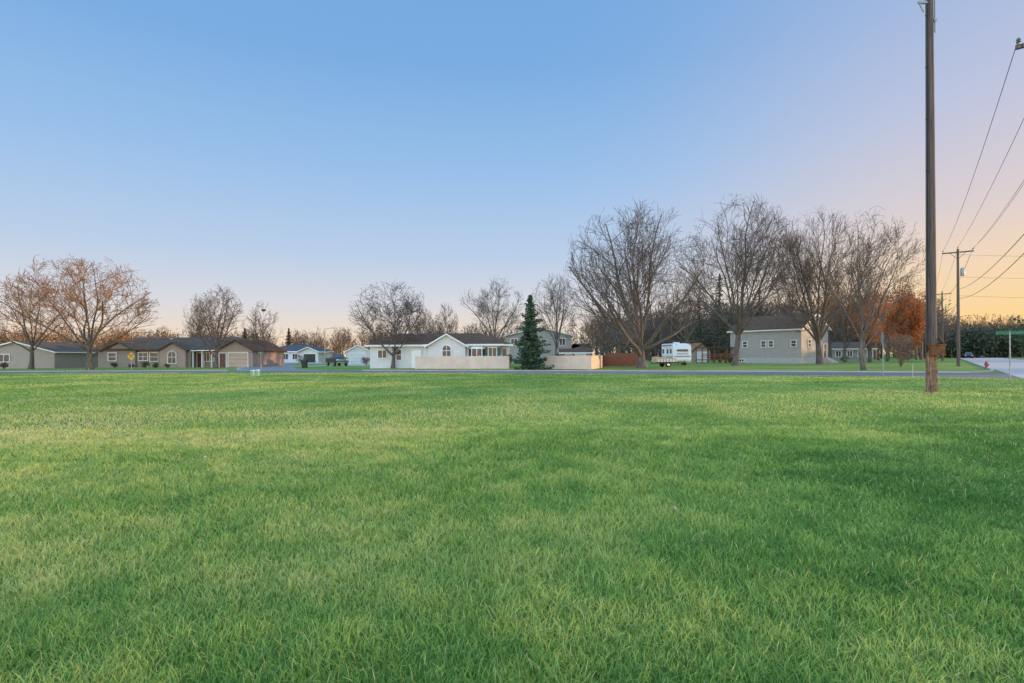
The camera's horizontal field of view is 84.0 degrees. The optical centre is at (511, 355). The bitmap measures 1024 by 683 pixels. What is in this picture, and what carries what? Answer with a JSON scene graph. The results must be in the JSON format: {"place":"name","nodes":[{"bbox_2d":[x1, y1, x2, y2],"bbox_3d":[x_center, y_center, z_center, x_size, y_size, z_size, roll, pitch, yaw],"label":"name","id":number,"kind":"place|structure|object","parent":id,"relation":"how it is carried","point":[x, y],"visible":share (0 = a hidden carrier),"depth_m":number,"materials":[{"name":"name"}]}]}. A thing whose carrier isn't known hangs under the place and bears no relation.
{"place":"outdoors","nodes":[
{"label":"outdoors","id":0,"kind":"place"},
{"bbox_2d":[0,341,97,368],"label":"house","id":1,"kind":"structure","parent":0,"point":[52,355],"depth_m":81.00,"materials":[{"name":"beige"}]},
{"bbox_2d":[0,354,9,361],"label":"window","id":2,"kind":"structure","parent":1,"relation":"in","point":[3,357],"depth_m":80.94,"materials":[{"name":"white glass"}]},
{"bbox_2d":[237,363,324,370],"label":"road","id":3,"kind":"structure","parent":0,"point":[288,367],"depth_m":69.77,"materials":[{"name":"grey asphalt"}]},
{"bbox_2d":[268,365,365,366],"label":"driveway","id":4,"kind":"structure","parent":0,"point":[329,365],"depth_m":89.66,"materials":[{"name":"concrete"}]},
{"bbox_2d":[326,354,348,365],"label":"pickup truck","id":5,"kind":"object","parent":4,"relation":"on","point":[334,359],"visible":0.98,"depth_m":86.66,"materials":[{"name":"paint"}]},
{"bbox_2d":[360,356,369,364],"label":"shrub","id":6,"kind":"object","parent":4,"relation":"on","point":[365,359],"visible":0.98,"depth_m":92.72,"materials":[{"name":"green plant"}]},
{"bbox_2d":[345,345,369,364],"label":"garage","id":7,"kind":"structure","parent":0,"point":[355,354],"depth_m":98.40,"materials":[{"name":"white"}]},
{"bbox_2d":[350,353,365,364],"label":"garage door","id":8,"kind":"structure","parent":7,"relation":"in","point":[355,358],"depth_m":98.35,"materials":[{"name":"white metal"}]},
{"bbox_2d":[0,371,1018,377],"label":"road","id":9,"kind":"structure","parent":0,"point":[964,375],"depth_m":45.53,"materials":[{"name":"grey asphalt"}]},
{"bbox_2d":[127,353,134,370],"bbox_3d":[-40.126,0.671,59.983,0.840,2.020,0.075,0,0,0],"label":"warning sign","id":10,"kind":"object","parent":9,"relation":"on","point":[130,356],"visible":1,"depth_m":59.96,"materials":[{"name":"metal"}]},
{"bbox_2d":[881,333,883,375],"bbox_3d":[23.722,-0.072,36.403,0.057,2.771,0.702,0,0,20],"label":"stop sign","id":11,"kind":"object","parent":9,"relation":"on","point":[882,337],"visible":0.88,"depth_m":36.41,"materials":[{"name":"metal"}]},
{"bbox_2d":[0,354,1023,682],"bbox_3d":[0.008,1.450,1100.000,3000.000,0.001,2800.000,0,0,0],"label":"ground","id":12,"kind":"structure","parent":0,"point":[946,364],"depth_m":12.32,"materials":[{"name":"green plant"}]},
{"bbox_2d":[0,362,8,368],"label":"shrub","id":13,"kind":"object","parent":12,"relation":"on","point":[4,365],"visible":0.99,"depth_m":75.90,"materials":[{"name":"green plant"}]},
{"bbox_2d":[0,272,72,368],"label":"bare tree","id":14,"kind":"object","parent":12,"relation":"on","point":[32,343],"visible":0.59,"depth_m":75.63,"materials":[{"name":"brown plant"}]},
{"bbox_2d":[0,255,162,369],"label":"bare tree","id":15,"kind":"object","parent":12,"relation":"on","point":[71,298],"visible":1,"depth_m":69.21,"materials":[{"name":"brown plant"}]},
{"bbox_2d":[0,370,228,371],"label":"kerb","id":16,"kind":"structure","parent":12,"relation":"on","point":[119,370],"depth_m":60.69,"materials":[{"name":"concrete"}]},
{"bbox_2d":[0,323,318,347],"bbox_3d":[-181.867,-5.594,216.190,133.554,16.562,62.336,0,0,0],"label":"wood","id":17,"kind":"object","parent":12,"relation":"on","point":[51,336],"visible":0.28,"depth_m":206.50,"materials":[{"name":"brown plant"}]},
{"bbox_2d":[92,337,286,367],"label":"house","id":18,"kind":"structure","parent":12,"relation":"on","point":[179,352],"depth_m":82.95,"materials":[{"name":"beige"}]},
{"bbox_2d":[108,352,116,360],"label":"window","id":19,"kind":"structure","parent":18,"relation":"in","point":[112,356],"depth_m":82.88,"materials":[{"name":"white glass"}]},
{"bbox_2d":[138,352,147,360],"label":"window","id":20,"kind":"structure","parent":18,"relation":"in","point":[142,356],"depth_m":83.15,"materials":[{"name":"white glass"}]},
{"bbox_2d":[149,352,157,361],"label":"window","id":21,"kind":"structure","parent":18,"relation":"in","point":[153,356],"depth_m":83.15,"materials":[{"name":"white glass"}]},
{"bbox_2d":[167,351,176,363],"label":"window","id":22,"kind":"structure","parent":18,"relation":"in","point":[171,356],"depth_m":81.04,"materials":[{"name":"white glass"}]},
{"bbox_2d":[196,352,203,366],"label":"door","id":23,"kind":"structure","parent":18,"relation":"in","point":[198,355],"depth_m":83.11,"materials":[{"name":"brown metal"}]},
{"bbox_2d":[203,352,213,361],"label":"window","id":24,"kind":"structure","parent":18,"relation":"in","point":[207,355],"depth_m":83.15,"materials":[{"name":"white glass"}]},
{"bbox_2d":[219,353,226,367],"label":"door","id":25,"kind":"structure","parent":18,"relation":"in","point":[222,356],"depth_m":79.92,"materials":[{"name":"red wood"}]},
{"bbox_2d":[228,352,248,366],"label":"garage door","id":26,"kind":"structure","parent":18,"relation":"in","point":[235,359],"depth_m":79.92,"materials":[{"name":"beige metal"}]},
{"bbox_2d":[183,300,215,336],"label":"bare tree","id":27,"kind":"object","parent":12,"relation":"on","point":[201,324],"visible":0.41,"depth_m":99.28,"materials":[{"name":"brown plant"}]},
{"bbox_2d":[185,284,244,367],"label":"bare tree","id":28,"kind":"object","parent":12,"relation":"on","point":[217,326],"visible":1,"depth_m":73.52,"materials":[{"name":"brown plant"}]},
{"bbox_2d":[143,326,372,356],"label":"wood","id":29,"kind":"object","parent":12,"relation":"on","point":[343,343],"visible":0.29,"depth_m":219.69,"materials":[{"name":"brown plant"}]},
{"bbox_2d":[241,300,282,347],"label":"bare tree","id":30,"kind":"object","parent":12,"relation":"on","point":[255,323],"visible":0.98,"depth_m":85.63,"materials":[{"name":"brown plant"}]},
{"bbox_2d":[284,328,292,345],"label":"pine tree","id":31,"kind":"object","parent":12,"relation":"on","point":[288,336],"visible":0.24,"depth_m":199.82,"materials":[{"name":"green plant"}]},
{"bbox_2d":[295,355,307,362],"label":"shrub","id":32,"kind":"object","parent":12,"relation":"on","point":[301,357],"visible":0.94,"depth_m":120.06,"materials":[{"name":"green plant"}]},
{"bbox_2d":[301,360,307,367],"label":"trash bin","id":33,"kind":"object","parent":12,"relation":"on","point":[304,363],"visible":0.96,"depth_m":71.69,"materials":[{"name":"black plastic"}]},
{"bbox_2d":[281,345,333,362],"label":"house","id":34,"kind":"structure","parent":12,"relation":"on","point":[313,354],"depth_m":140.00,"materials":[{"name":"white"}]},
{"bbox_2d":[303,354,315,362],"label":"garage door","id":35,"kind":"structure","parent":34,"relation":"in","point":[311,357],"depth_m":138.74,"materials":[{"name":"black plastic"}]},
{"bbox_2d":[324,328,329,363],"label":"street lamp","id":36,"kind":"object","parent":12,"relation":"on","point":[324,345],"visible":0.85,"depth_m":109.94,"materials":[{"name":"metal"}]},
{"bbox_2d":[348,280,432,367],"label":"bare tree","id":37,"kind":"object","parent":12,"relation":"on","point":[408,311],"visible":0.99,"depth_m":66.95,"materials":[{"name":"brown plant"}]},
{"bbox_2d":[406,304,435,332],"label":"bare tree","id":38,"kind":"object","parent":12,"relation":"on","point":[428,327],"visible":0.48,"depth_m":105.00,"materials":[{"name":"brown plant"}]},
{"bbox_2d":[365,333,512,367],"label":"house","id":39,"kind":"structure","parent":12,"relation":"on","point":[456,344],"depth_m":67.94,"materials":[{"name":"white"}]},
{"bbox_2d":[377,350,386,358],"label":"window","id":40,"kind":"structure","parent":39,"relation":"in","point":[381,354],"depth_m":67.95,"materials":[{"name":"white glass"}]},
{"bbox_2d":[396,349,401,360],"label":"window","id":41,"kind":"structure","parent":39,"relation":"in","point":[399,354],"depth_m":67.95,"materials":[{"name":"white glass"}]},
{"bbox_2d":[411,350,420,367],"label":"door","id":42,"kind":"structure","parent":39,"relation":"in","point":[414,353],"depth_m":67.93,"materials":[{"name":"white metal"}]},
{"bbox_2d":[442,345,450,355],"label":"window","id":43,"kind":"structure","parent":39,"relation":"in","point":[446,349],"depth_m":65.53,"materials":[{"name":"white glass"}]},
{"bbox_2d":[468,347,485,362],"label":"bay window","id":44,"kind":"structure","parent":39,"relation":"in","point":[472,351],"depth_m":65.86,"materials":[{"name":"white glass"}]},
{"bbox_2d":[485,347,500,357],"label":"window","id":45,"kind":"structure","parent":39,"relation":"in","point":[489,351],"depth_m":66.31,"materials":[{"name":"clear glass"}]},
{"bbox_2d":[429,302,458,332],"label":"bare tree","id":46,"kind":"object","parent":12,"relation":"on","point":[445,321],"visible":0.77,"depth_m":107.96,"materials":[{"name":"brown plant"}]},
{"bbox_2d":[415,355,509,368],"bbox_3d":[-6.345,0.752,62.003,12.171,1.470,2.996,0,0,27],"label":"fence","id":47,"kind":"object","parent":12,"relation":"on","point":[447,362],"visible":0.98,"depth_m":61.51,"materials":[{"name":"beige wood"}]},
{"bbox_2d":[358,321,590,348],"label":"wood","id":48,"kind":"object","parent":12,"relation":"on","point":[384,335],"visible":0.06,"depth_m":181.54,"materials":[{"name":"brown plant"}]},
{"bbox_2d":[459,276,524,339],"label":"bare tree","id":49,"kind":"object","parent":12,"relation":"on","point":[485,308],"visible":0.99,"depth_m":89.20,"materials":[{"name":"brown plant"}]},
{"bbox_2d":[509,295,554,369],"bbox_3d":[1.871,-2.241,57.013,4.689,7.792,4.398,0,0,0],"label":"spruce tree","id":50,"kind":"object","parent":12,"relation":"on","point":[530,349],"visible":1,"depth_m":56.66,"materials":[{"name":"green plant"}]},
{"bbox_2d":[532,274,577,355],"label":"bare tree","id":51,"kind":"object","parent":12,"relation":"on","point":[556,334],"visible":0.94,"depth_m":91.66,"materials":[{"name":"brown plant"}]},
{"bbox_2d":[544,355,602,369],"bbox_3d":[9.853,0.678,65.468,5.220,1.430,18.843,0,0,28],"label":"fence","id":52,"kind":"object","parent":12,"relation":"on","point":[588,362],"visible":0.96,"depth_m":57.31,"materials":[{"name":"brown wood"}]},
{"bbox_2d":[567,306,609,355],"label":"bare tree","id":53,"kind":"object","parent":12,"relation":"on","point":[588,330],"visible":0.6,"depth_m":99.82,"materials":[{"name":"brown plant"}]},
{"bbox_2d":[590,285,643,352],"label":"bare tree","id":54,"kind":"object","parent":12,"relation":"on","point":[619,348],"visible":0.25,"depth_m":87.60,"materials":[{"name":"brown plant"}]},
{"bbox_2d":[603,356,636,366],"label":"fence","id":55,"kind":"object","parent":12,"relation":"on","point":[623,360],"visible":0.86,"depth_m":69.07,"materials":[{"name":"red wood"}]},
{"bbox_2d":[607,353,644,363],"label":"fence","id":56,"kind":"object","parent":12,"relation":"on","point":[620,354],"visible":0.24,"depth_m":84.00,"materials":[{"name":"red wood"}]},
{"bbox_2d":[561,196,714,367],"bbox_3d":[13.332,-7.793,62.007,16.187,18.564,16.254,0,0,16],"label":"bare tree","id":57,"kind":"object","parent":12,"relation":"on","point":[635,341],"visible":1,"depth_m":60.57,"materials":[{"name":"brown plant"}]},
{"bbox_2d":[651,357,683,366],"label":"utility trailer","id":58,"kind":"object","parent":12,"relation":"on","point":[660,361],"visible":0.98,"depth_m":66.29,"materials":[{"name":"beige metal"}]},
{"bbox_2d":[661,342,690,364],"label":"camper trailer","id":59,"kind":"object","parent":12,"relation":"on","point":[680,352],"visible":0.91,"depth_m":76.35,"materials":[{"name":"white metal"}]},
{"bbox_2d":[362,369,993,372],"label":"kerb","id":60,"kind":"structure","parent":12,"relation":"on","point":[991,370],"depth_m":47.66,"materials":[{"name":"concrete"}]},
{"bbox_2d":[657,270,720,362],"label":"bare tree","id":61,"kind":"object","parent":12,"relation":"on","point":[685,330],"visible":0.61,"depth_m":99.54,"materials":[{"name":"brown plant"}]},
{"bbox_2d":[690,308,709,343],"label":"pine tree","id":62,"kind":"object","parent":12,"relation":"on","point":[698,334],"visible":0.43,"depth_m":119.87,"materials":[{"name":"green plant"}]},
{"bbox_2d":[694,347,733,362],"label":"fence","id":63,"kind":"object","parent":12,"relation":"on","point":[714,359],"visible":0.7,"depth_m":92.00,"materials":[{"name":"red wood"}]},
{"bbox_2d":[704,273,731,361],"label":"pine tree","id":64,"kind":"object","parent":12,"relation":"on","point":[720,332],"visible":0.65,"depth_m":111.87,"materials":[{"name":"green plant"}]},
{"bbox_2d":[670,193,805,365],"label":"bare tree","id":65,"kind":"object","parent":12,"relation":"on","point":[744,266],"visible":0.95,"depth_m":71.88,"materials":[{"name":"brown plant"}]},
{"bbox_2d":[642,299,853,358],"bbox_3d":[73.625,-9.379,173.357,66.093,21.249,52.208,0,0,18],"label":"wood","id":66,"kind":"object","parent":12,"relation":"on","point":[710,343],"visible":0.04,"depth_m":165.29,"materials":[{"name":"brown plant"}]},
{"bbox_2d":[753,294,767,315],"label":"pine tree","id":67,"kind":"object","parent":12,"relation":"on","point":[759,310],"visible":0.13,"depth_m":117.88,"materials":[{"name":"green plant"}]},
{"bbox_2d":[576,292,967,361],"bbox_3d":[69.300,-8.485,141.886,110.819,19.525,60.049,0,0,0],"label":"wood","id":68,"kind":"object","parent":12,"relation":"on","point":[648,331],"visible":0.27,"depth_m":135.45,"materials":[{"name":"brown plant"}]},
{"bbox_2d":[759,261,826,317],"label":"bare tree","id":69,"kind":"object","parent":12,"relation":"on","point":[775,306],"visible":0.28,"depth_m":100.66,"materials":[{"name":"brown plant"}]},
{"bbox_2d":[765,207,877,364],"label":"bare tree","id":70,"kind":"object","parent":12,"relation":"on","point":[817,329],"visible":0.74,"depth_m":75.52,"materials":[{"name":"brown plant"}]},
{"bbox_2d":[814,274,852,358],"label":"budding tree","id":71,"kind":"object","parent":12,"relation":"on","point":[830,339],"visible":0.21,"depth_m":99.75,"materials":[{"name":"brown plant"}]},
{"bbox_2d":[819,262,879,361],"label":"bare tree","id":72,"kind":"object","parent":12,"relation":"on","point":[844,339],"visible":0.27,"depth_m":94.82,"materials":[{"name":"brown plant"}]},
{"bbox_2d":[842,291,897,361],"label":"oak tree","id":73,"kind":"object","parent":12,"relation":"on","point":[869,345],"visible":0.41,"depth_m":91.52,"materials":[{"name":"orange plant"}]},
{"bbox_2d":[821,206,925,369],"bbox_3d":[31.259,-5.763,48.941,8.110,14.366,8.144,0,0,0],"label":"bare tree","id":74,"kind":"object","parent":12,"relation":"on","point":[859,304],"visible":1,"depth_m":48.87,"materials":[{"name":"brown plant"}]},
{"bbox_2d":[871,288,907,360],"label":"oak tree","id":75,"kind":"object","parent":12,"relation":"on","point":[887,339],"visible":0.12,"depth_m":103.86,"materials":[{"name":"orange plant"}]},
{"bbox_2d":[880,332,917,366],"bbox_3d":[40.926,-0.666,60.186,3.178,3.788,3.415,0,0,-15],"label":"shrub","id":76,"kind":"object","parent":12,"relation":"on","point":[897,344],"visible":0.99,"depth_m":59.71,"materials":[{"name":"brown plant"}]},
{"bbox_2d":[887,278,925,360],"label":"oak tree","id":77,"kind":"object","parent":12,"relation":"on","point":[915,324],"visible":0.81,"depth_m":97.48,"materials":[{"name":"orange plant"}]},
{"bbox_2d":[918,0,946,392],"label":"utility pole","id":78,"kind":"object","parent":12,"relation":"on","point":[934,349],"visible":0.97,"depth_m":20.78,"materials":[{"name":"brown wood"}]},
{"bbox_2d":[937,292,950,360],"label":"utility pole","id":79,"kind":"object","parent":12,"relation":"on","point":[942,356],"visible":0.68,"depth_m":103.89,"materials":[{"name":"brown wood"}]},
{"bbox_2d":[942,247,973,365],"bbox_3d":[47.860,-5.246,61.040,2.700,12.840,0.648,0,0,37],"label":"utility pole","id":80,"kind":"object","parent":12,"relation":"on","point":[962,271],"visible":0.95,"depth_m":60.88,"materials":[{"name":"brown wood"}]},
{"bbox_2d":[943,44,1016,250],"bbox_3d":[31.957,-10.748,40.519,0.022,0.994,51.827,0,0,35],"label":"power line","id":81,"kind":"object","parent":80,"relation":"attached to","point":[987,135],"visible":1,"depth_m":26.11,"materials":[{"name":"metal"}]},
{"bbox_2d":[960,358,991,369],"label":"kerb","id":82,"kind":"structure","parent":12,"relation":"on","point":[978,364],"depth_m":63.09,"materials":[{"name":"concrete"}]},
{"bbox_2d":[937,312,1023,357],"bbox_3d":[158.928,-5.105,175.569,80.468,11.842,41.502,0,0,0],"label":"wood","id":83,"kind":"object","parent":12,"relation":"on","point":[985,341],"visible":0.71,"depth_m":162.08,"materials":[{"name":"green plant"}]},
{"bbox_2d":[996,331,1023,379],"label":"street sign","id":84,"kind":"object","parent":12,"relation":"on","point":[1007,332],"visible":1,"depth_m":30.19,"materials":[{"name":"metal"}]},
{"bbox_2d":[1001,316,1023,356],"bbox_3d":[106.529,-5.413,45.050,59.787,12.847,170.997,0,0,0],"label":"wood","id":85,"kind":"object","parent":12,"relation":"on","point":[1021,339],"visible":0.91,"depth_m":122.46,"materials":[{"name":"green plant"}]},
{"bbox_2d":[1015,37,1023,49],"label":"utility pole","id":86,"kind":"object","parent":12,"relation":"on","point":[1018,46],"visible":1,"depth_m":19.07,"materials":[{"name":"brown wood"}]},
{"bbox_2d":[959,119,1023,244],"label":"power line","id":87,"kind":"object","parent":86,"relation":"attached to","point":[998,171],"visible":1,"depth_m":32.48,"materials":[{"name":"metal"}]},
{"bbox_2d":[961,234,1023,288],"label":"power line","id":88,"kind":"object","parent":86,"relation":"attached to","point":[999,260],"visible":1,"depth_m":33.55,"materials":[{"name":"metal"}]},
{"bbox_2d":[964,253,1023,297],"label":"power line","id":89,"kind":"object","parent":86,"relation":"attached to","point":[998,277],"visible":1,"depth_m":34.24,"materials":[{"name":"metal"}]},
{"bbox_2d":[0,0,1023,356],"label":"sky","id":90,"kind":"structure","parent":0,"point":[296,157],"materials":[{"name":"blue"}]},
{"bbox_2d":[503,327,594,362],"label":"house","id":91,"kind":"structure","parent":0,"point":[564,342],"depth_m":104.00,"materials":[{"name":"grey"}]},
{"bbox_2d":[511,338,517,345],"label":"window","id":92,"kind":"structure","parent":91,"relation":"in","point":[513,340],"depth_m":103.96,"materials":[{"name":"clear glass"}]},
{"bbox_2d":[559,338,564,345],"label":"window","id":93,"kind":"structure","parent":91,"relation":"in","point":[562,340],"depth_m":103.96,"materials":[{"name":"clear glass"}]},
{"bbox_2d":[557,348,591,364],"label":"shed","id":94,"kind":"structure","parent":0,"point":[574,351],"depth_m":84.23,"materials":[{"name":"beige"}]},
{"bbox_2d":[691,343,712,361],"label":"garage","id":95,"kind":"structure","parent":0,"point":[693,353],"depth_m":108.00,"materials":[{"name":"wood"}]},
{"bbox_2d":[697,351,706,361],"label":"garage door","id":96,"kind":"structure","parent":95,"relation":"in","point":[699,354],"depth_m":107.94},
{"bbox_2d":[727,313,838,363],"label":"house","id":97,"kind":"structure","parent":0,"point":[770,339],"depth_m":87.56,"materials":[{"name":"paint"}]},
{"bbox_2d":[742,341,747,347],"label":"window","id":98,"kind":"structure","parent":97,"relation":"in","point":[744,343],"depth_m":90.85,"materials":[{"name":"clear glass"}]},
{"bbox_2d":[768,340,773,346],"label":"window","id":99,"kind":"structure","parent":97,"relation":"in","point":[770,342],"depth_m":87.43,"materials":[{"name":"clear glass"}]},
{"bbox_2d":[791,340,796,346],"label":"window","id":100,"kind":"structure","parent":97,"relation":"in","point":[793,342],"depth_m":84.59,"materials":[{"name":"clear glass"}]},
{"bbox_2d":[823,344,826,357],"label":"door","id":101,"kind":"structure","parent":97,"relation":"in","point":[824,345],"depth_m":88.04,"materials":[{"name":"silver metal"}]},
{"bbox_2d":[831,342,877,360],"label":"house","id":102,"kind":"structure","parent":0,"point":[852,351],"depth_m":112.00,"materials":[{"name":"grey paint"}]},
{"bbox_2d":[960,356,1023,378],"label":"road","id":103,"kind":"structure","parent":0,"point":[1002,365],"depth_m":69.64,"materials":[{"name":"grey asphalt"}]},
{"bbox_2d":[964,352,972,357],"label":"parked car","id":104,"kind":"object","parent":103,"relation":"on","point":[968,354],"visible":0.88,"depth_m":148.61,"materials":[{"name":"paint"}]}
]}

